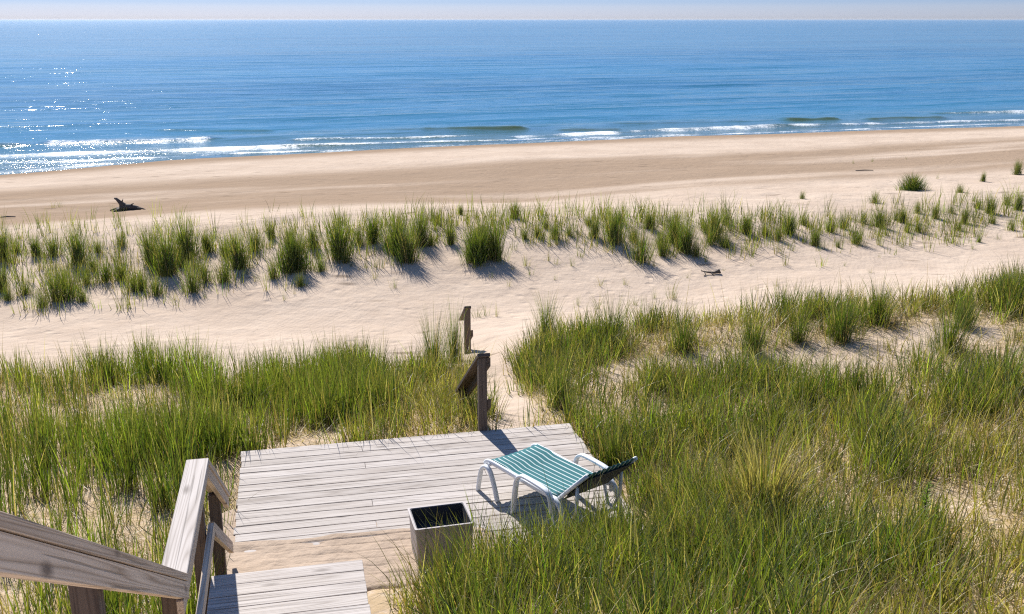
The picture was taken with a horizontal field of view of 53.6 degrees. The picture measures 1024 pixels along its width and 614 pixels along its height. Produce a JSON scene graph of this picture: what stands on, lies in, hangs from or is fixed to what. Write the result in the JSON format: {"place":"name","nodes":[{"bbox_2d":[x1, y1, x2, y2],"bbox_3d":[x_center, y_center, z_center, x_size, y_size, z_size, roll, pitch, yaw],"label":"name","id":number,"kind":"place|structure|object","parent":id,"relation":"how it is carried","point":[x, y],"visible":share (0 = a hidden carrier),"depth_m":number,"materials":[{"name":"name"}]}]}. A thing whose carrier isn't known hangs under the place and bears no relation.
{"place":"outdoors","nodes":[
{"label":"outdoors","id":0,"kind":"place"},
{"bbox_2d":[0,126,1023,613],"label":"sand","id":1,"kind":"structure","parent":0,"point":[680,172],"depth_m":26.35,"materials":[{"name":"sand"}]},
{"bbox_2d":[0,258,12,293],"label":"grass tuft","id":2,"kind":"object","parent":1,"relation":"on","point":[2,277],"visible":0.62,"depth_m":23.69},
{"bbox_2d":[0,217,16,262],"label":"grass tuft","id":3,"kind":"object","parent":1,"relation":"on","point":[3,240],"visible":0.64,"depth_m":25.90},
{"bbox_2d":[0,279,17,301],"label":"grass tuft","id":4,"kind":"object","parent":1,"relation":"on","point":[7,296],"visible":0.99,"depth_m":23.11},
{"bbox_2d":[9,233,28,254],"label":"grass tuft","id":5,"kind":"object","parent":1,"relation":"on","point":[18,246],"visible":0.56,"depth_m":26.63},
{"bbox_2d":[14,275,36,296],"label":"grass tuft","id":6,"kind":"object","parent":1,"relation":"on","point":[26,289],"visible":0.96,"depth_m":23.59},
{"bbox_2d":[24,230,46,256],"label":"grass tuft","id":7,"kind":"object","parent":1,"relation":"on","point":[33,244],"visible":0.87,"depth_m":26.25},
{"bbox_2d":[31,283,53,308],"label":"grass tuft","id":8,"kind":"object","parent":1,"relation":"on","point":[43,298],"visible":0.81,"depth_m":22.73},
{"bbox_2d":[35,229,70,258],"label":"grass tuft","id":9,"kind":"object","parent":1,"relation":"on","point":[52,247],"visible":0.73,"depth_m":26.28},
{"bbox_2d":[36,263,74,302],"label":"grass tuft","id":10,"kind":"object","parent":1,"relation":"on","point":[52,282],"visible":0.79,"depth_m":23.11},
{"bbox_2d":[54,264,71,286],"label":"grass tuft","id":11,"kind":"object","parent":1,"relation":"on","point":[64,274],"visible":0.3,"depth_m":24.24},
{"bbox_2d":[43,260,88,303],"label":"grass tuft","id":12,"kind":"object","parent":1,"relation":"on","point":[72,292],"visible":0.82,"depth_m":23.28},
{"bbox_2d":[58,215,94,268],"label":"grass tuft","id":13,"kind":"object","parent":1,"relation":"on","point":[76,247],"visible":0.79,"depth_m":25.63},
{"bbox_2d":[71,282,90,303],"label":"grass tuft","id":14,"kind":"object","parent":1,"relation":"on","point":[82,298],"visible":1,"depth_m":23.14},
{"bbox_2d":[77,261,98,285],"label":"grass tuft","id":15,"kind":"object","parent":1,"relation":"on","point":[90,278],"visible":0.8,"depth_m":24.36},
{"bbox_2d":[81,249,101,270],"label":"grass tuft","id":16,"kind":"object","parent":1,"relation":"on","point":[91,259],"visible":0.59,"depth_m":25.30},
{"bbox_2d":[88,235,105,253],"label":"grass tuft","id":17,"kind":"object","parent":1,"relation":"on","point":[96,248],"visible":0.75,"depth_m":26.52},
{"bbox_2d":[87,250,118,283],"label":"grass tuft","id":18,"kind":"object","parent":1,"relation":"on","point":[106,276],"visible":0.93,"depth_m":24.52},
{"bbox_2d":[106,249,137,282],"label":"grass tuft","id":19,"kind":"object","parent":1,"relation":"on","point":[121,271],"visible":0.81,"depth_m":24.66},
{"bbox_2d":[114,227,130,246],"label":"grass tuft","id":20,"kind":"object","parent":1,"relation":"on","point":[119,238],"visible":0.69,"depth_m":27.09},
{"bbox_2d":[110,197,144,211],"bbox_3d":[-13.680,-3.643,36.074,1.284,0.509,0.510,-4,16,-13],"label":"driftwood","id":21,"kind":"object","parent":1,"relation":"on","point":[122,204],"visible":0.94,"depth_m":36.06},
{"bbox_2d":[117,265,140,293],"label":"grass tuft","id":22,"kind":"object","parent":1,"relation":"on","point":[133,286],"visible":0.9,"depth_m":23.83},
{"bbox_2d":[132,267,151,293],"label":"grass tuft","id":23,"kind":"object","parent":1,"relation":"on","point":[140,287],"visible":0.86,"depth_m":23.88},
{"bbox_2d":[130,216,163,268],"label":"grass tuft","id":24,"kind":"object","parent":1,"relation":"on","point":[146,247],"visible":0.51,"depth_m":25.59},
{"bbox_2d":[142,273,169,296],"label":"grass tuft","id":25,"kind":"object","parent":1,"relation":"on","point":[156,288],"visible":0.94,"depth_m":23.57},
{"bbox_2d":[139,216,189,279],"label":"grass tuft","id":26,"kind":"object","parent":1,"relation":"on","point":[163,252],"visible":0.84,"depth_m":24.78,"materials":[{"name":"plant"}]},
{"bbox_2d":[175,244,192,267],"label":"grass tuft","id":27,"kind":"object","parent":1,"relation":"on","point":[182,260],"visible":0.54,"depth_m":25.45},
{"bbox_2d":[0,458,370,613],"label":"wooden staircase","id":28,"kind":"structure","parent":1,"relation":"on","point":[87,572],"depth_m":6.03,"materials":[{"name":"wood"}]},
{"bbox_2d":[163,208,207,261],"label":"grass tuft","id":29,"kind":"object","parent":1,"relation":"on","point":[188,236],"visible":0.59,"depth_m":25.89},
{"bbox_2d":[169,254,213,294],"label":"grass tuft","id":30,"kind":"object","parent":1,"relation":"on","point":[191,286],"visible":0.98,"depth_m":23.69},
{"bbox_2d":[193,256,219,284],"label":"grass tuft","id":31,"kind":"object","parent":1,"relation":"on","point":[203,269],"visible":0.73,"depth_m":24.39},
{"bbox_2d":[196,226,217,252],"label":"grass tuft","id":32,"kind":"object","parent":1,"relation":"on","point":[204,241],"visible":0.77,"depth_m":26.46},
{"bbox_2d":[206,256,235,284],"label":"grass tuft","id":33,"kind":"object","parent":1,"relation":"on","point":[223,273],"visible":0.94,"depth_m":24.38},
{"bbox_2d":[217,234,230,255],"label":"grass tuft","id":34,"kind":"object","parent":1,"relation":"on","point":[221,248],"visible":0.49,"depth_m":26.15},
{"bbox_2d":[216,216,260,272],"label":"grass tuft","id":35,"kind":"object","parent":1,"relation":"on","point":[237,252],"visible":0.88,"depth_m":25.12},
{"bbox_2d":[0,325,486,613],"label":"beach grass","id":36,"kind":"structure","parent":1,"relation":"on","point":[132,444],"depth_m":11.78,"materials":[{"name":"plant"}]},
{"bbox_2d":[240,223,262,251],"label":"grass tuft","id":37,"kind":"object","parent":1,"relation":"on","point":[257,238],"visible":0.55,"depth_m":26.46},
{"bbox_2d":[264,219,276,239],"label":"grass tuft","id":38,"kind":"object","parent":1,"relation":"on","point":[269,231],"visible":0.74,"depth_m":27.34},
{"bbox_2d":[265,252,280,280],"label":"grass tuft","id":39,"kind":"object","parent":1,"relation":"on","point":[271,272],"visible":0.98,"depth_m":24.54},
{"bbox_2d":[266,220,321,276],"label":"bushy tuft","id":40,"kind":"object","parent":1,"relation":"on","point":[296,249],"visible":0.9,"depth_m":24.88,"materials":[{"name":"plant"}]},
{"bbox_2d":[290,271,310,287],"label":"grass tuft","id":41,"kind":"object","parent":1,"relation":"on","point":[300,282],"visible":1,"depth_m":24.10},
{"bbox_2d":[303,222,321,248],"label":"grass tuft","id":42,"kind":"object","parent":1,"relation":"on","point":[313,232],"visible":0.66,"depth_m":26.49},
{"bbox_2d":[310,253,331,272],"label":"grass tuft","id":43,"kind":"object","parent":1,"relation":"on","point":[321,266],"visible":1,"depth_m":25.04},
{"bbox_2d":[312,201,361,263],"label":"grass tuft","id":44,"kind":"object","parent":1,"relation":"on","point":[335,241],"visible":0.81,"depth_m":25.73,"materials":[{"name":"plant"}]},
{"bbox_2d":[330,243,362,265],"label":"grass tuft","id":45,"kind":"object","parent":1,"relation":"on","point":[346,256],"visible":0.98,"depth_m":25.55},
{"bbox_2d":[350,220,365,245],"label":"grass tuft","id":46,"kind":"object","parent":1,"relation":"on","point":[359,236],"visible":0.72,"depth_m":26.74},
{"bbox_2d":[358,205,387,245],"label":"grass tuft","id":47,"kind":"object","parent":1,"relation":"on","point":[372,229],"visible":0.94,"depth_m":26.76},
{"bbox_2d":[376,204,418,257],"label":"grass tuft","id":48,"kind":"object","parent":1,"relation":"on","point":[391,234],"visible":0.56,"depth_m":25.94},
{"bbox_2d":[390,218,430,266],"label":"grass tuft","id":49,"kind":"object","parent":1,"relation":"on","point":[406,255],"visible":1,"depth_m":25.54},
{"bbox_2d":[405,205,440,246],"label":"grass tuft","id":50,"kind":"object","parent":1,"relation":"on","point":[421,222],"visible":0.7,"depth_m":26.58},
{"bbox_2d":[421,228,439,247],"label":"grass tuft","id":51,"kind":"object","parent":1,"relation":"on","point":[430,241],"visible":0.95,"depth_m":26.62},
{"bbox_2d":[413,305,457,364],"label":"grass clump","id":52,"kind":"object","parent":1,"relation":"on","point":[436,342],"visible":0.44,"depth_m":17.15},
{"bbox_2d":[233,423,642,551],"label":"wooden deck","id":53,"kind":"structure","parent":1,"relation":"on","point":[312,491],"depth_m":10.21,"materials":[{"name":"wood"}]},
{"bbox_2d":[195,509,503,599],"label":"drifted sand","id":54,"kind":"structure","parent":53,"relation":"on","point":[281,554],"depth_m":8.84,"materials":[{"name":"sand"}]},
{"bbox_2d":[407,501,473,568],"bbox_3d":[-0.613,1.981,8.754,0.516,0.400,0.415,-4,16,-14],"label":"planter","id":55,"kind":"object","parent":53,"relation":"on","point":[460,509],"visible":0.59,"depth_m":8.73,"materials":[{"name":"beige plastic"}]},
{"bbox_2d":[476,443,637,527],"bbox_3d":[0.406,1.576,9.595,0.810,0.738,1.562,-12,20,-37],"label":"lounge chair","id":56,"kind":"object","parent":53,"relation":"on","point":[525,467],"visible":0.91,"depth_m":9.59,"materials":[{"name":"fabric"}]},
{"bbox_2d":[441,218,458,246],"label":"grass tuft","id":57,"kind":"object","parent":1,"relation":"on","point":[451,237],"visible":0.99,"depth_m":26.70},
{"bbox_2d":[438,295,471,362],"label":"grass clump","id":58,"kind":"object","parent":1,"relation":"on","point":[453,334],"visible":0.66,"depth_m":17.68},
{"bbox_2d":[459,306,472,353],"bbox_3d":[-0.880,0.507,19.038,0.157,1.326,0.900,-3,16,-12],"label":"wooden post","id":59,"kind":"object","parent":1,"relation":"on","point":[467,317],"visible":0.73,"depth_m":18.61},
{"bbox_2d":[455,353,490,430],"bbox_3d":[-0.482,1.229,12.276,0.148,1.930,1.638,-3,16,-12],"label":"beach railing","id":60,"kind":"object","parent":1,"relation":"on","point":[475,375],"visible":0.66,"depth_m":11.46,"materials":[{"name":"wood"}]},
{"bbox_2d":[455,215,502,268],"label":"bushy tuft","id":61,"kind":"object","parent":1,"relation":"on","point":[474,252],"visible":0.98,"depth_m":25.56,"materials":[{"name":"plant"}]},
{"bbox_2d":[475,206,513,264],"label":"grass tuft","id":62,"kind":"object","parent":1,"relation":"on","point":[496,252],"visible":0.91,"depth_m":25.67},
{"bbox_2d":[0,261,1023,613],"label":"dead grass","id":63,"kind":"structure","parent":1,"relation":"on","point":[400,401],"depth_m":10.51,"materials":[{"name":"plant"}]},
{"bbox_2d":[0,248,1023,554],"bbox_3d":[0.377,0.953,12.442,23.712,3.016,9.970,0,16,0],"label":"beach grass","id":64,"kind":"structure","parent":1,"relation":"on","point":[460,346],"depth_m":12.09,"materials":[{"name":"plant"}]},
{"bbox_2d":[506,198,521,218],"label":"grass tuft","id":65,"kind":"object","parent":1,"relation":"on","point":[517,210],"visible":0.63,"depth_m":29.08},
{"bbox_2d":[516,222,534,241],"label":"grass tuft","id":66,"kind":"object","parent":1,"relation":"on","point":[524,235],"visible":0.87,"depth_m":27.17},
{"bbox_2d":[530,220,544,238],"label":"grass tuft","id":67,"kind":"object","parent":1,"relation":"on","point":[536,232],"visible":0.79,"depth_m":27.33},
{"bbox_2d":[527,290,565,336],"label":"grass clump","id":68,"kind":"object","parent":1,"relation":"on","point":[545,314],"visible":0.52,"depth_m":17.78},
{"bbox_2d":[544,219,562,240],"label":"grass tuft","id":69,"kind":"object","parent":1,"relation":"on","point":[554,230],"visible":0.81,"depth_m":27.18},
{"bbox_2d":[535,344,581,410],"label":"grass clump","id":70,"kind":"object","parent":1,"relation":"on","point":[559,384],"visible":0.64,"depth_m":12.74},
{"bbox_2d":[587,214,603,238],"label":"grass tuft","id":71,"kind":"object","parent":1,"relation":"on","point":[593,227],"visible":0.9,"depth_m":27.32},
{"bbox_2d":[597,203,631,246],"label":"grass tuft","id":72,"kind":"object","parent":1,"relation":"on","point":[614,229],"visible":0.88,"depth_m":26.98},
{"bbox_2d":[593,411,635,472],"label":"grass clump","id":73,"kind":"object","parent":1,"relation":"on","point":[613,445],"visible":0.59,"depth_m":10.73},
{"bbox_2d":[583,288,646,347],"bbox_3d":[1.707,0.115,16.035,1.240,1.166,1.024,1,16,2],"label":"grass clump","id":74,"kind":"object","parent":1,"relation":"on","point":[611,323],"visible":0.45,"depth_m":16.01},
{"bbox_2d":[626,222,642,242],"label":"grass tuft","id":75,"kind":"object","parent":1,"relation":"on","point":[633,232],"visible":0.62,"depth_m":27.25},
{"bbox_2d":[620,221,661,264],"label":"grass tuft","id":76,"kind":"object","parent":1,"relation":"on","point":[641,257],"visible":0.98,"depth_m":25.99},
{"bbox_2d":[639,208,658,229],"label":"grass tuft","id":77,"kind":"object","parent":1,"relation":"on","point":[649,221],"visible":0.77,"depth_m":28.20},
{"bbox_2d":[650,224,672,249],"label":"grass tuft","id":78,"kind":"object","parent":1,"relation":"on","point":[662,233],"visible":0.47,"depth_m":26.90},
{"bbox_2d":[655,232,672,258],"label":"grass tuft","id":79,"kind":"object","parent":1,"relation":"on","point":[662,252],"visible":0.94,"depth_m":26.38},
{"bbox_2d":[310,252,1023,613],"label":"beach grass","id":80,"kind":"structure","parent":1,"relation":"on","point":[774,564],"depth_m":10.48,"materials":[{"name":"plant"}]},
{"bbox_2d":[663,211,685,244],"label":"grass tuft","id":81,"kind":"object","parent":1,"relation":"on","point":[674,227],"visible":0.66,"depth_m":27.18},
{"bbox_2d":[654,296,711,360],"bbox_3d":[2.587,0.259,15.330,0.996,0.970,0.926,-8,18,-27],"label":"grass clump","id":82,"kind":"object","parent":1,"relation":"on","point":[681,336],"visible":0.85,"depth_m":15.33,"materials":[{"name":"plant"}]},
{"bbox_2d":[671,211,707,255],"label":"grass tuft","id":83,"kind":"object","parent":1,"relation":"on","point":[686,240],"visible":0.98,"depth_m":26.54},
{"bbox_2d":[689,238,701,257],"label":"grass tuft","id":84,"kind":"object","parent":1,"relation":"on","point":[698,248],"visible":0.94,"depth_m":26.42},
{"bbox_2d":[697,218,724,247],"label":"grass tuft","id":85,"kind":"object","parent":1,"relation":"on","point":[710,239],"visible":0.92,"depth_m":27.19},
{"bbox_2d":[699,202,732,239],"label":"grass tuft","id":86,"kind":"object","parent":1,"relation":"on","point":[713,220],"visible":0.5,"depth_m":27.65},
{"bbox_2d":[716,230,737,249],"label":"grass tuft","id":87,"kind":"object","parent":1,"relation":"on","point":[725,241],"visible":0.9,"depth_m":27.02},
{"bbox_2d":[735,210,755,235],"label":"grass tuft","id":88,"kind":"object","parent":1,"relation":"on","point":[744,228],"visible":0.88,"depth_m":27.97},
{"bbox_2d":[727,298,782,360],"bbox_3d":[3.620,0.231,15.121,0.817,1.014,1.006,6,17,21],"label":"grass clump","id":89,"kind":"object","parent":1,"relation":"on","point":[751,336],"visible":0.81,"depth_m":15.10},
{"bbox_2d":[681,399,841,528],"bbox_3d":[2.124,1.389,8.422,1.459,1.309,1.461,-4,16,-13],"label":"grass clump","id":90,"kind":"object","parent":1,"relation":"on","point":[765,472],"visible":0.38,"depth_m":8.43,"materials":[{"name":"plant"}]},
{"bbox_2d":[758,214,775,237],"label":"grass tuft","id":91,"kind":"object","parent":1,"relation":"on","point":[767,225],"visible":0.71,"depth_m":27.90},
{"bbox_2d":[770,224,785,241],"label":"grass tuft","id":92,"kind":"object","parent":1,"relation":"on","point":[779,234],"visible":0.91,"depth_m":27.52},
{"bbox_2d":[777,208,798,235],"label":"grass tuft","id":93,"kind":"object","parent":1,"relation":"on","point":[791,225],"visible":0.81,"depth_m":28.03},
{"bbox_2d":[772,294,818,349],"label":"grass clump","id":94,"kind":"object","parent":1,"relation":"on","point":[795,335],"visible":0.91,"depth_m":15.33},
{"bbox_2d":[773,350,834,414],"bbox_3d":[3.662,0.901,12.675,0.814,0.947,0.818,-8,18,-25],"label":"grass clump","id":95,"kind":"object","parent":1,"relation":"on","point":[813,381],"visible":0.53,"depth_m":12.62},
{"bbox_2d":[805,225,825,246],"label":"grass tuft","id":96,"kind":"object","parent":1,"relation":"on","point":[816,239],"visible":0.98,"depth_m":27.24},
{"bbox_2d":[824,214,842,232],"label":"grass tuft","id":97,"kind":"object","parent":1,"relation":"on","point":[829,225],"visible":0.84,"depth_m":28.76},
{"bbox_2d":[808,277,868,346],"bbox_3d":[5.010,-0.018,15.107,1.081,1.199,0.892,-11,19,-34],"label":"grass clump","id":98,"kind":"object","parent":1,"relation":"on","point":[843,325],"visible":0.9,"depth_m":15.07,"materials":[{"name":"plant"}]},
{"bbox_2d":[835,208,853,228],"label":"grass tuft","id":99,"kind":"object","parent":1,"relation":"on","point":[844,217],"visible":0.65,"depth_m":29.40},
{"bbox_2d":[828,347,882,401],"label":"grass clump","id":100,"kind":"object","parent":1,"relation":"on","point":[851,377],"visible":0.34,"depth_m":12.84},
{"bbox_2d":[846,225,870,247],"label":"grass tuft","id":101,"kind":"object","parent":1,"relation":"on","point":[854,239],"visible":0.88,"depth_m":27.73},
{"bbox_2d":[866,190,881,202],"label":"grass tuft","id":102,"kind":"object","parent":1,"relation":"on","point":[877,197],"visible":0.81,"depth_m":33.85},
{"bbox_2d":[852,265,903,327],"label":"grass clump","id":103,"kind":"object","parent":1,"relation":"on","point":[875,303],"visible":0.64,"depth_m":15.51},
{"bbox_2d":[870,205,890,227],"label":"grass tuft","id":104,"kind":"object","parent":1,"relation":"on","point":[879,213],"visible":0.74,"depth_m":30.13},
{"bbox_2d":[894,206,909,222],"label":"grass tuft","id":105,"kind":"object","parent":1,"relation":"on","point":[903,215],"visible":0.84,"depth_m":30.89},
{"bbox_2d":[892,171,929,190],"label":"bushy tuft","id":106,"kind":"object","parent":1,"relation":"on","point":[913,184],"visible":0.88,"depth_m":36.85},
{"bbox_2d":[914,482,932,523],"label":"grass tuft","id":107,"kind":"object","parent":1,"relation":"on","point":[927,496],"visible":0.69,"depth_m":8.26,"materials":[{"name":"green plant"}]},
{"bbox_2d":[931,200,943,218],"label":"grass tuft","id":108,"kind":"object","parent":1,"relation":"on","point":[934,211],"visible":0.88,"depth_m":31.27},
{"bbox_2d":[918,293,988,356],"bbox_3d":[6.160,0.212,14.090,0.930,0.986,1.145,-14,21,-41],"label":"grass clump","id":109,"kind":"object","parent":1,"relation":"on","point":[945,333],"visible":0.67,"depth_m":14.12,"materials":[{"name":"plant"}]},
{"bbox_2d":[959,205,971,224],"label":"grass tuft","id":110,"kind":"object","parent":1,"relation":"on","point":[966,213],"visible":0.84,"depth_m":30.66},
{"bbox_2d":[936,270,995,333],"bbox_3d":[6.585,-0.103,14.747,0.940,0.995,0.776,-10,19,-31],"label":"grass clump","id":111,"kind":"object","parent":1,"relation":"on","point":[970,314],"visible":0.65,"depth_m":14.82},
{"bbox_2d":[982,192,1000,214],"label":"grass tuft","id":112,"kind":"object","parent":1,"relation":"on","point":[989,204],"visible":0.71,"depth_m":31.56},
{"bbox_2d":[970,257,1022,310],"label":"grass clump","id":113,"kind":"object","parent":1,"relation":"on","point":[1007,285],"visible":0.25,"depth_m":15.34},
{"bbox_2d":[1010,189,1023,209],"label":"grass tuft","id":114,"kind":"object","parent":1,"relation":"on","point":[1021,199],"visible":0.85,"depth_m":31.89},
{"bbox_2d":[1010,157,1023,174],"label":"grass tuft","id":115,"kind":"object","parent":1,"relation":"on","point":[1017,169],"visible":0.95,"depth_m":42.35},
{"bbox_2d":[0,20,1023,174],"bbox_3d":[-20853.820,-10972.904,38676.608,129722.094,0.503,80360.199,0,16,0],"label":"sea","id":116,"kind":"structure","parent":0,"point":[75,94],"depth_m":124.25,"materials":[{"name":"blue liquid"}]},
{"bbox_2d":[0,182,1023,315],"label":"beach grass","id":117,"kind":"structure","parent":0,"point":[641,215],"depth_m":28.01,"materials":[{"name":"plant"}]},
{"bbox_2d":[0,0,1023,19],"label":"sky","id":118,"kind":"structure","parent":0,"point":[9,9],"materials":[{"name":"white"}]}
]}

